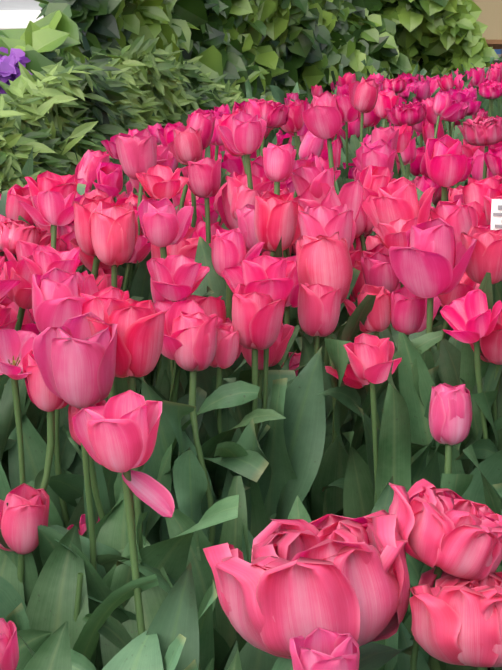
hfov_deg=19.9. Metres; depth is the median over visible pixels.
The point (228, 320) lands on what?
tulip
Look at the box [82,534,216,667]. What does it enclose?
tulip
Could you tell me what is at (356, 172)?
tulip
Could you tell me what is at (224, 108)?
tulip
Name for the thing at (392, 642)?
tulip
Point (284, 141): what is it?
tulip
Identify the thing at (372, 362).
tulip
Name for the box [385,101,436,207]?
tulip
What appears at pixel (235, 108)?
tulip
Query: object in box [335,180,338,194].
tulip
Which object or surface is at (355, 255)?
tulip
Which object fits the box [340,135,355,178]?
tulip
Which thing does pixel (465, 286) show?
tulip
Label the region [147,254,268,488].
tulip
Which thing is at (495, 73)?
tulip
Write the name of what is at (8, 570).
tulip
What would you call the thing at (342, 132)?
tulip
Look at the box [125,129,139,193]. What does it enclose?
tulip
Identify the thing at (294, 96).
tulip
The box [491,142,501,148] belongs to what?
tulip
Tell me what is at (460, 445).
tulip
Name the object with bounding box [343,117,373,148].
tulip
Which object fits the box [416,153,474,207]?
tulip
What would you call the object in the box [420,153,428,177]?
tulip
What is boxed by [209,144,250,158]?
tulip
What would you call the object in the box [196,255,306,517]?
tulip
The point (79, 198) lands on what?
tulip
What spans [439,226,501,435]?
tulip
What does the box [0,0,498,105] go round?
ivy hedge
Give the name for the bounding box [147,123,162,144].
tulip
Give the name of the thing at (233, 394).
tulip
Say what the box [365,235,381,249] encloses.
tulip
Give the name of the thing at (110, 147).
tulip
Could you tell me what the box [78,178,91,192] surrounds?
tulip
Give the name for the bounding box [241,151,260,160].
tulip
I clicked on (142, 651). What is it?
tulip
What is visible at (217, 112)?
tulip
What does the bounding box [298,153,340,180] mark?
tulip
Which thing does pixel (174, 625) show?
tulip
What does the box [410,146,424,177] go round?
tulip
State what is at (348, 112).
tulip
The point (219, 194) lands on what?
tulip
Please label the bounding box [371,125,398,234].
tulip
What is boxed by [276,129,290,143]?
tulip
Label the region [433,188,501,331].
tulip
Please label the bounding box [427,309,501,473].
tulip
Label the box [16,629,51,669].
leaf
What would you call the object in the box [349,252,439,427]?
tulip
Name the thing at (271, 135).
tulip
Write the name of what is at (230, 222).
tulip
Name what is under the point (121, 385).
tulip
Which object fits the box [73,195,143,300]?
tulip
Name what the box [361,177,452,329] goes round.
tulip
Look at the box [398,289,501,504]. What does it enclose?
tulip
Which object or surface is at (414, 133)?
tulip
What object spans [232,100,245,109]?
tulip
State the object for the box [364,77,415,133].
tulip
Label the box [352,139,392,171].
tulip
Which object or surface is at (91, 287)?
tulip
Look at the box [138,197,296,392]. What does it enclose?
tulip
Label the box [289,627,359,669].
tulip
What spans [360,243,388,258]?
tulip
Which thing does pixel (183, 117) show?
tulip
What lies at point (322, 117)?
tulip
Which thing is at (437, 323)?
tulip
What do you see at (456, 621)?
tulip
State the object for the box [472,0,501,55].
wall
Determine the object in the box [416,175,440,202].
tulip
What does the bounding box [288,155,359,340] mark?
tulip
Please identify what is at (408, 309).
tulip
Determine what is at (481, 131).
tulip
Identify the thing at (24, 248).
tulip
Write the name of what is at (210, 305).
tulip
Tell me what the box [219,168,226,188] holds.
tulip
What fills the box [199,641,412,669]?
tulip
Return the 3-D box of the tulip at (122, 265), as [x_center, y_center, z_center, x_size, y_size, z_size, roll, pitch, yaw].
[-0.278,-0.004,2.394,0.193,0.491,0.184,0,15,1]
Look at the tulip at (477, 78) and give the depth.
5.46 m
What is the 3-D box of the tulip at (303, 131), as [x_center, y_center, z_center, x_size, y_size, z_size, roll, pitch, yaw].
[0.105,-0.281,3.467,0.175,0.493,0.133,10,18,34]
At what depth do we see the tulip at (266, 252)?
2.14 m
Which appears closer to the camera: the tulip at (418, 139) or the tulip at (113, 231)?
the tulip at (113, 231)
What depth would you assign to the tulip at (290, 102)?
3.99 m
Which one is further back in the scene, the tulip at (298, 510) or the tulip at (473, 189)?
the tulip at (473, 189)
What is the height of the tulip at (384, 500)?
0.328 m
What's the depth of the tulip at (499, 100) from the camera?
4.96 m
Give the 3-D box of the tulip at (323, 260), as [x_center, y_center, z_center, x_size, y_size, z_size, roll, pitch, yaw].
[0.101,0.152,1.684,0.114,0.546,0.232,-13,19,-41]
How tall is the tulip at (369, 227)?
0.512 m
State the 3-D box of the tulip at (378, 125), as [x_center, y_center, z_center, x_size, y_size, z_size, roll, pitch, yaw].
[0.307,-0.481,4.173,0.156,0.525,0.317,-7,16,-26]
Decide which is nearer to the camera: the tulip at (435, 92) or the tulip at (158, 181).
the tulip at (158, 181)
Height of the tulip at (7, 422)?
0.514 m
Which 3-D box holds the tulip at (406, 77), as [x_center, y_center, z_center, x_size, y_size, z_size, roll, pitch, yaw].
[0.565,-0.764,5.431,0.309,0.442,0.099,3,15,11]
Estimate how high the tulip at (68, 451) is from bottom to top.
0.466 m
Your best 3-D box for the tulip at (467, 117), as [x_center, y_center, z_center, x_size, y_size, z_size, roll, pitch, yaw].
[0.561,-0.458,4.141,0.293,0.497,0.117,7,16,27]
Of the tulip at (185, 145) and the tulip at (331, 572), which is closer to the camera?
the tulip at (331, 572)
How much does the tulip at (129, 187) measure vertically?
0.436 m
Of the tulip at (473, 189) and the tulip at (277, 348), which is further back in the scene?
the tulip at (473, 189)
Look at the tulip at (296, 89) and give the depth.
5.03 m
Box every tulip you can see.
[0,184,33,225]
[0,217,50,259]
[0,256,46,430]
[0,275,105,334]
[0,308,140,488]
[0,333,39,464]
[0,350,140,605]
[0,374,8,399]
[0,483,49,588]
[0,524,158,665]
[0,550,24,601]
[0,618,18,669]
[1,245,80,467]
[2,255,34,375]
[3,238,66,261]
[3,438,16,451]
[4,267,116,576]
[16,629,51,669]
[17,562,198,669]
[18,190,74,249]
[18,216,59,237]
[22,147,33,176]
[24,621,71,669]
[25,171,77,232]
[27,400,105,526]
[32,312,147,669]
[48,300,285,506]
[49,298,238,669]
[57,220,91,272]
[59,231,138,297]
[62,286,259,541]
[67,514,200,560]
[70,238,152,301]
[71,146,77,161]
[71,390,217,669]
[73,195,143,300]
[74,195,88,273]
[75,149,109,191]
[75,190,126,269]
[76,183,85,195]
[76,202,141,274]
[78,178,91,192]
[79,264,84,272]
[79,377,143,471]
[81,271,143,393]
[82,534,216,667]
[83,188,142,270]
[89,201,137,287]
[92,162,122,203]
[96,267,122,290]
[101,134,128,193]
[102,630,213,669]
[112,159,126,184]
[115,128,156,290]
[116,188,179,209]
[116,192,151,288]
[116,476,249,669]
[118,198,157,287]
[119,122,187,194]
[121,235,150,300]
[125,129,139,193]
[126,180,133,192]
[129,145,172,242]
[136,164,188,199]
[136,278,245,412]
[136,295,306,498]
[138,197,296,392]
[139,302,153,393]
[141,311,269,545]
[146,295,189,383]
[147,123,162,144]
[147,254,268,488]
[149,237,198,374]
[163,323,271,545]
[168,127,202,227]
[170,157,184,174]
[172,146,210,212]
[179,108,215,209]
[180,114,186,125]
[181,157,220,244]
[181,187,198,205]
[182,105,244,176]
[184,226,195,238]
[184,630,292,669]
[185,228,428,520]
[188,195,222,226]
[189,217,201,229]
[190,221,222,241]
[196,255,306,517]
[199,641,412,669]
[203,109,266,147]
[203,510,409,658]
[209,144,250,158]
[210,114,225,180]
[214,103,230,113]
[214,149,242,176]
[214,182,226,224]
[214,283,325,537]
[217,111,266,189]
[217,185,237,229]
[218,110,246,173]
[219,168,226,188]
[222,323,351,436]
[223,98,290,176]
[226,172,272,205]
[226,318,251,402]
[230,185,295,326]
[230,204,425,418]
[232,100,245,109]
[236,203,297,323]
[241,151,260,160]
[241,495,311,562]
[242,156,286,189]
[245,78,251,98]
[246,251,305,350]
[254,191,363,351]
[256,128,267,156]
[260,138,294,152]
[262,143,344,347]
[262,187,365,336]
[263,245,291,256]
[265,128,276,144]
[268,85,299,104]
[268,130,274,142]
[274,92,298,134]
[275,256,345,365]
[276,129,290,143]
[278,99,308,134]
[281,101,349,184]
[281,352,300,375]
[285,176,294,192]
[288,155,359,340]
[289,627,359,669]
[290,123,333,147]
[291,131,309,159]
[292,82,308,103]
[292,237,299,255]
[293,257,367,352]
[294,131,323,197]
[294,180,363,338]
[296,232,442,519]
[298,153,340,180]
[302,91,341,190]
[305,81,312,103]
[311,84,322,96]
[317,350,434,596]
[320,139,333,159]
[330,64,342,92]
[331,284,399,445]
[332,139,340,170]
[334,94,357,168]
[335,84,348,95]
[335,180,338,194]
[337,127,345,153]
[337,167,372,234]
[338,72,355,86]
[339,110,380,183]
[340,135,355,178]
[341,118,363,162]
[342,81,382,149]
[342,333,439,586]
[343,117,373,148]
[344,214,373,305]
[345,217,441,384]
[348,89,394,157]
[349,76,379,147]
[349,245,360,267]
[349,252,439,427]
[350,134,370,157]
[350,286,440,426]
[351,199,366,295]
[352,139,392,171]
[352,234,362,251]
[353,167,393,235]
[354,90,421,179]
[359,165,396,241]
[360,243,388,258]
[361,59,392,78]
[361,144,396,174]
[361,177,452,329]
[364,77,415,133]
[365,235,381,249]
[366,73,383,123]
[369,98,417,138]
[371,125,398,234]
[371,476,410,623]
[373,123,434,231]
[373,564,429,669]
[380,91,413,126]
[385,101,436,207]
[388,87,440,122]
[388,97,403,126]
[389,122,423,144]
[389,218,501,473]
[389,479,501,669]
[392,137,415,179]
[396,161,413,179]
[397,86,418,100]
[398,72,417,76]
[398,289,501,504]
[399,207,451,344]
[400,97,443,177]
[400,165,450,204]
[402,75,416,80]
[404,82,414,101]
[406,383,501,669]
[407,68,426,75]
[407,77,416,83]
[409,567,501,669]
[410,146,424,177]
[411,60,420,80]
[411,90,469,146]
[412,118,467,185]
[414,80,444,122]
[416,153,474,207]
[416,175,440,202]
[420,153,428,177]
[421,73,448,96]
[422,119,443,144]
[423,75,440,84]
[425,134,466,200]
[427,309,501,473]
[429,75,443,120]
[430,198,495,339]
[431,345,436,354]
[433,93,463,188]
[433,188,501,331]
[435,64,463,91]
[435,315,444,320]
[436,272,479,350]
[437,74,453,90]
[438,90,449,134]
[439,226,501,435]
[441,139,484,200]
[442,97,480,182]
[442,99,468,137]
[444,121,460,134]
[446,88,471,185]
[448,185,463,201]
[451,68,468,80]
[452,201,487,225]
[453,176,501,224]
[453,225,494,453]
[455,439,497,459]
[457,89,471,121]
[457,116,501,178]
[458,67,488,77]
[458,80,501,121]
[459,74,484,102]
[462,76,471,89]
[462,444,501,669]
[463,68,495,103]
[464,87,476,100]
[470,149,487,180]
[472,104,488,119]
[478,66,501,115]
[483,56,494,75]
[484,146,501,175]
[488,99,501,116]
[491,62,501,70]
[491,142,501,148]
[493,79,501,115]
[493,174,501,183]
[493,483,501,497]
[495,281,501,301]
[497,96,501,111]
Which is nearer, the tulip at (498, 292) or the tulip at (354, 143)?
the tulip at (498, 292)
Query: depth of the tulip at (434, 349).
1.80 m
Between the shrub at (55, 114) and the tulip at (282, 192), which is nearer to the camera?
the tulip at (282, 192)
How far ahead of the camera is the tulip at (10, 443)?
1.57 m
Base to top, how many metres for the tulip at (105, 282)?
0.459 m
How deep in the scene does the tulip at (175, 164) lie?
3.07 m
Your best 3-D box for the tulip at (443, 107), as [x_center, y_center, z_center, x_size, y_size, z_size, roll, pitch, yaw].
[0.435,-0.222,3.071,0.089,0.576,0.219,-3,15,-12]
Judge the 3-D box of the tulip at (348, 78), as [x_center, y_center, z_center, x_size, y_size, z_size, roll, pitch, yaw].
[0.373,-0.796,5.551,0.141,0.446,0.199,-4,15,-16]
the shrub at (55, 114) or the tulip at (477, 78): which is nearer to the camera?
the shrub at (55, 114)
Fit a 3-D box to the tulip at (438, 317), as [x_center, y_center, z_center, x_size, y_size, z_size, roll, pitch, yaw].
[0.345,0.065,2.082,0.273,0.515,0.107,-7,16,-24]
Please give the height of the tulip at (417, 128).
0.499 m
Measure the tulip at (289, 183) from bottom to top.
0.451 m
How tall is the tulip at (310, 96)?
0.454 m
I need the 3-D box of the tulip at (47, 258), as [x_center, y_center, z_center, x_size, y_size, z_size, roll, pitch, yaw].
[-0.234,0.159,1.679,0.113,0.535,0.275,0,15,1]
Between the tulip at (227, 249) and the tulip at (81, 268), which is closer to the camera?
the tulip at (227, 249)
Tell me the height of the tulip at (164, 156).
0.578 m
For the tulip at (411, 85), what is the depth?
4.77 m
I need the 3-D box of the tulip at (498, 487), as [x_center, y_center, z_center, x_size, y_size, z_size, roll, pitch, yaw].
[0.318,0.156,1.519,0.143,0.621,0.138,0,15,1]
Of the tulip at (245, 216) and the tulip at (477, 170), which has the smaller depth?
the tulip at (245, 216)
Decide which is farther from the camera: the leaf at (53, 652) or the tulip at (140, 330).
the tulip at (140, 330)
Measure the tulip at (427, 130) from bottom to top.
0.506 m
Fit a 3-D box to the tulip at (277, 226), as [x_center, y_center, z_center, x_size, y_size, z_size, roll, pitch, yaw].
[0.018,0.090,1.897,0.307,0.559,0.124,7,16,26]
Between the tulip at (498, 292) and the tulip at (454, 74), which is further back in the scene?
the tulip at (454, 74)
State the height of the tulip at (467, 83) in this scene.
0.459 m
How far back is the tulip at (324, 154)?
2.80 m
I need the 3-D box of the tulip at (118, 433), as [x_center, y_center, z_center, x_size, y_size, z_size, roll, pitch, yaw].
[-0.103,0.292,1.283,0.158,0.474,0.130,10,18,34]
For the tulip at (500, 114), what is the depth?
4.36 m
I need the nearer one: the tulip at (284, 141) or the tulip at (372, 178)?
the tulip at (372, 178)
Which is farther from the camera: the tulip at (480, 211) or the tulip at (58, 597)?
the tulip at (480, 211)
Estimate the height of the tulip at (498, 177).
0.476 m
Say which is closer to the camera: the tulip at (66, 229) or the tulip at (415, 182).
the tulip at (66, 229)
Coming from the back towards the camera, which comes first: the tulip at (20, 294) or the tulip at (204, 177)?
the tulip at (204, 177)
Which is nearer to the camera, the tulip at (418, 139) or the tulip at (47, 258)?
the tulip at (47, 258)
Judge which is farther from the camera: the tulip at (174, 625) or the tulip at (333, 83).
the tulip at (333, 83)
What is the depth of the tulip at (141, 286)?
2.04 m
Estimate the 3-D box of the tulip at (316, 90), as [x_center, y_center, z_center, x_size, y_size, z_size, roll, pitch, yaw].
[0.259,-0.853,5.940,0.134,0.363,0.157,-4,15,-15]
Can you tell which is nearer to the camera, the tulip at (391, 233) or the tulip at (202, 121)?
the tulip at (391, 233)
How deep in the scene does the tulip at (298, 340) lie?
2.01 m
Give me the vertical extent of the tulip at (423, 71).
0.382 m
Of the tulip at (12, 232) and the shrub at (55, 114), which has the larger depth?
the shrub at (55, 114)
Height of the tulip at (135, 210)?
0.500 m
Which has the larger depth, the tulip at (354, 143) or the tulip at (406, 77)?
the tulip at (406, 77)
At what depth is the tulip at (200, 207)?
2.46 m
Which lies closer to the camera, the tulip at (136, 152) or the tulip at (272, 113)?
the tulip at (136, 152)
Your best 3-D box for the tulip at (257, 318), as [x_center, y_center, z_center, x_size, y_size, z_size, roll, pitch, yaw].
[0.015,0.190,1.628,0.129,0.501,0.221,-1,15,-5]
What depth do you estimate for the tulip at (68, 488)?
1.56 m
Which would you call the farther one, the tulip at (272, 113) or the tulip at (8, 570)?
the tulip at (272, 113)
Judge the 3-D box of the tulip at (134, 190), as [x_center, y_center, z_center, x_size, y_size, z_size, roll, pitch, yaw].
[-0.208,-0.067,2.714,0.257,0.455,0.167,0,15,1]
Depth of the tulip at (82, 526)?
1.48 m
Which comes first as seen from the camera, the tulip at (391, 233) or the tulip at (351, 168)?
the tulip at (391, 233)
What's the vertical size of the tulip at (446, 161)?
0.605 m
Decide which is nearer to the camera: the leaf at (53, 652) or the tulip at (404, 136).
the leaf at (53, 652)
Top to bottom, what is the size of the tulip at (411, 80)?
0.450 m
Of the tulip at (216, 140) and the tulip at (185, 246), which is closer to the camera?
the tulip at (185, 246)
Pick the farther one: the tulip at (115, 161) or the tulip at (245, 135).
the tulip at (115, 161)
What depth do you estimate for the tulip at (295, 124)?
3.19 m
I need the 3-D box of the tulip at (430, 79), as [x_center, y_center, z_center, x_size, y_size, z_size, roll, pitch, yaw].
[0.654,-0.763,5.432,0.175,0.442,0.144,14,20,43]
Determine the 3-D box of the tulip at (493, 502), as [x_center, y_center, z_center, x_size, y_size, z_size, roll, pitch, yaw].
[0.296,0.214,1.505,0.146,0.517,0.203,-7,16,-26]
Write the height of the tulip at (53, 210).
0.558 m
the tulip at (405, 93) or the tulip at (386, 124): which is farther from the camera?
the tulip at (405, 93)
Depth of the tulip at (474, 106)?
3.70 m
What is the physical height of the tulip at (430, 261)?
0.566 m
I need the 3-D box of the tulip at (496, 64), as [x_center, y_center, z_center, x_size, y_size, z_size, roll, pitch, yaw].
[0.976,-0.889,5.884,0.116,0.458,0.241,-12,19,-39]
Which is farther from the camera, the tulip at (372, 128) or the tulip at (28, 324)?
the tulip at (372, 128)
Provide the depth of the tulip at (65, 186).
2.01 m
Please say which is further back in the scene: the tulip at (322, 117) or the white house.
the white house
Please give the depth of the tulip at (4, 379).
1.58 m
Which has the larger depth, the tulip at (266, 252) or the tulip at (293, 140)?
the tulip at (293, 140)
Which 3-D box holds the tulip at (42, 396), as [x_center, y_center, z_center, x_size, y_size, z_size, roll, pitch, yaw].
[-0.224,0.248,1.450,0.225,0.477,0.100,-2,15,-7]
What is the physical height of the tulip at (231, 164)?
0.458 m
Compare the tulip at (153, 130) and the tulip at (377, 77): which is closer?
the tulip at (153, 130)
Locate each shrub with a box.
[0,34,252,193]
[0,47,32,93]
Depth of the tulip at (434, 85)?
5.00 m
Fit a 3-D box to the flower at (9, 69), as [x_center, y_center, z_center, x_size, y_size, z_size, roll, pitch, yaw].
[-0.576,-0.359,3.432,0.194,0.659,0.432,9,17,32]
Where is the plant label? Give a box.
[490,199,501,229]
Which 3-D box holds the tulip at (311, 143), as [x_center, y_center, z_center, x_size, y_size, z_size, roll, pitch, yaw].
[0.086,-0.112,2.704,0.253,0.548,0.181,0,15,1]
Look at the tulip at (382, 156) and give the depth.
2.27 m
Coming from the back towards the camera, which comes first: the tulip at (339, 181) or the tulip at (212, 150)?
the tulip at (212, 150)
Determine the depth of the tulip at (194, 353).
1.51 m
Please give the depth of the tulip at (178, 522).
1.47 m
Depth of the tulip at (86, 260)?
1.90 m
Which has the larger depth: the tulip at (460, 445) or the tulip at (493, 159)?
the tulip at (493, 159)
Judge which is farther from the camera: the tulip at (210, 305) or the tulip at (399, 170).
the tulip at (399, 170)
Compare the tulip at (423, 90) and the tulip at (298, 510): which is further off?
the tulip at (423, 90)
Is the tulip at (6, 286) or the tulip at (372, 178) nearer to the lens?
the tulip at (6, 286)
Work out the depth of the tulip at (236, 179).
2.06 m
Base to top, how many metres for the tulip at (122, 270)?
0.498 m
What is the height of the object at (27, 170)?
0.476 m
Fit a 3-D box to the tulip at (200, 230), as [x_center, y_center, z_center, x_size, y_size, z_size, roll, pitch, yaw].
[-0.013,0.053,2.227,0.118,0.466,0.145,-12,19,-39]
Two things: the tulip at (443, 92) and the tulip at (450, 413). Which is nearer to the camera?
the tulip at (450, 413)
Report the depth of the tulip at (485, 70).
6.72 m
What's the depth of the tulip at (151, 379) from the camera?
1.79 m
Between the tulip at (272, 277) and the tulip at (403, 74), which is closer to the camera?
the tulip at (272, 277)
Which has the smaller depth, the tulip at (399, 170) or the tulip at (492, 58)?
the tulip at (399, 170)
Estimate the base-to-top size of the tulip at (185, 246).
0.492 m
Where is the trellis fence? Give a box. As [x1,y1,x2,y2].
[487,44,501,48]
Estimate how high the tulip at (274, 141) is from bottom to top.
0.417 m
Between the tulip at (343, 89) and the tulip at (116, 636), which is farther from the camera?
the tulip at (343, 89)
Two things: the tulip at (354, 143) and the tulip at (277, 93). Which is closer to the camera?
the tulip at (354, 143)
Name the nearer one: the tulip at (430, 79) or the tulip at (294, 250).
the tulip at (294, 250)
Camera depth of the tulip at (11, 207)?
2.26 m
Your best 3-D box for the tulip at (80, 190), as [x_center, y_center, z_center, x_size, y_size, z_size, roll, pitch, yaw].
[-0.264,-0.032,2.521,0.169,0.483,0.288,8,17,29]
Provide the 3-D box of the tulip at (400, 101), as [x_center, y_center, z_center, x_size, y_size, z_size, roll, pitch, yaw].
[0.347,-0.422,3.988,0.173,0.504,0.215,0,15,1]
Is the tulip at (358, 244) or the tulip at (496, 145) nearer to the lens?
the tulip at (358, 244)
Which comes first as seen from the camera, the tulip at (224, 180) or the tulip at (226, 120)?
the tulip at (226, 120)
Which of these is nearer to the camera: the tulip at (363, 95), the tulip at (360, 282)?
the tulip at (360, 282)
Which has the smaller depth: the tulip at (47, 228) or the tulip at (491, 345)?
the tulip at (491, 345)
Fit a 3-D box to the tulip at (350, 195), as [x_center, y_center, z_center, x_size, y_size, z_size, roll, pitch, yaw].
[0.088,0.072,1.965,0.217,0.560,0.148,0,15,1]
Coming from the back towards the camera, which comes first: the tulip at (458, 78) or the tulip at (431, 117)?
the tulip at (458, 78)
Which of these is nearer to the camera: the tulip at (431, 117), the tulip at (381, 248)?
the tulip at (381, 248)
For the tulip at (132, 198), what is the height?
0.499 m
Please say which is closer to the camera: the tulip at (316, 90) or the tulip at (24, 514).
the tulip at (24, 514)
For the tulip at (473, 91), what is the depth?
4.56 m
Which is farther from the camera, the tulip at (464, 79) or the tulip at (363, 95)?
the tulip at (464, 79)
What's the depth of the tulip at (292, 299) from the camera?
1.76 m
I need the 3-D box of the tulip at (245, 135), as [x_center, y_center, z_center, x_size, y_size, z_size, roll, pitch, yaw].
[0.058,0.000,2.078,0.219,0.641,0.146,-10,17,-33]
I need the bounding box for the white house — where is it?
[0,0,43,27]
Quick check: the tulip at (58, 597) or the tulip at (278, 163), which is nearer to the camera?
the tulip at (58, 597)
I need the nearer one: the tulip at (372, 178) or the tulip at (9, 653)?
the tulip at (9, 653)
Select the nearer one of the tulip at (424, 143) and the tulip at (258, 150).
the tulip at (258, 150)
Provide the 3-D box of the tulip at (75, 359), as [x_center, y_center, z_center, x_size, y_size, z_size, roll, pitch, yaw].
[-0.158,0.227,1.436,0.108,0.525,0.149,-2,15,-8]
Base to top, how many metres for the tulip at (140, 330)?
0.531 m
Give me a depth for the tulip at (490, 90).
3.87 m
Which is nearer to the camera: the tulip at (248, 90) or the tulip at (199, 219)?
the tulip at (199, 219)
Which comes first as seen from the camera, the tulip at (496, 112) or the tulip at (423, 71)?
the tulip at (496, 112)
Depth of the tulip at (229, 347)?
1.56 m
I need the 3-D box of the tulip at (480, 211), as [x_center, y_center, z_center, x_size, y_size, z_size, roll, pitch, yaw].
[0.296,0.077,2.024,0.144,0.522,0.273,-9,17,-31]
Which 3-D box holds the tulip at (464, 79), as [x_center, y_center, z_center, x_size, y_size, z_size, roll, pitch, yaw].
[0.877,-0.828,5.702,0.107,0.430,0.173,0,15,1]
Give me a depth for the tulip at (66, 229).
2.05 m
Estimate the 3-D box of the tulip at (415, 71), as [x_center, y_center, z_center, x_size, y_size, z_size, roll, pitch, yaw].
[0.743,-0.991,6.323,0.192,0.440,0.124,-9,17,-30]
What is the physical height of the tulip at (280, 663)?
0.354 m
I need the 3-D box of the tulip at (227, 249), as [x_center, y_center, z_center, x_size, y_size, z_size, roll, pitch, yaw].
[0.037,0.150,1.724,0.395,0.529,0.119,17,22,49]
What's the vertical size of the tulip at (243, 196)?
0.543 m
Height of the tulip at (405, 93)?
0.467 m
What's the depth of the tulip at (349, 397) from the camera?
1.61 m
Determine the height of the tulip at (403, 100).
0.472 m
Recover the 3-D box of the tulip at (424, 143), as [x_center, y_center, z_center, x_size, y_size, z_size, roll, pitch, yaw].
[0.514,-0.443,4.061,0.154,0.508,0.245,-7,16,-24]
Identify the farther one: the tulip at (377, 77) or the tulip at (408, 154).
the tulip at (377, 77)
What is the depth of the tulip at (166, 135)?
3.13 m
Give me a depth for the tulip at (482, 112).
4.96 m
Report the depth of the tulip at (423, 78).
6.45 m
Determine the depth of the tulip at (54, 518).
1.46 m
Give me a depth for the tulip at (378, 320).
1.67 m
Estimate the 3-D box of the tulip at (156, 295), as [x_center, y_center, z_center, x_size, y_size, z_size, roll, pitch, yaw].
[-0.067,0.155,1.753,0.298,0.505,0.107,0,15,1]
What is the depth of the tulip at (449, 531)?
1.16 m
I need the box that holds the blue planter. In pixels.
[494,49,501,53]
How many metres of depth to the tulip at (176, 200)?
2.78 m
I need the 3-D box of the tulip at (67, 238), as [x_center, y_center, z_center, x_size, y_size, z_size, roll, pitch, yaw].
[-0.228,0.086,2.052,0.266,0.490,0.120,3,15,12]
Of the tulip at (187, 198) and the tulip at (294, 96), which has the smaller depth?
the tulip at (187, 198)
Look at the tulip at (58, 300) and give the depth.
1.54 m
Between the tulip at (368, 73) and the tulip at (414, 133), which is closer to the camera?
the tulip at (414, 133)

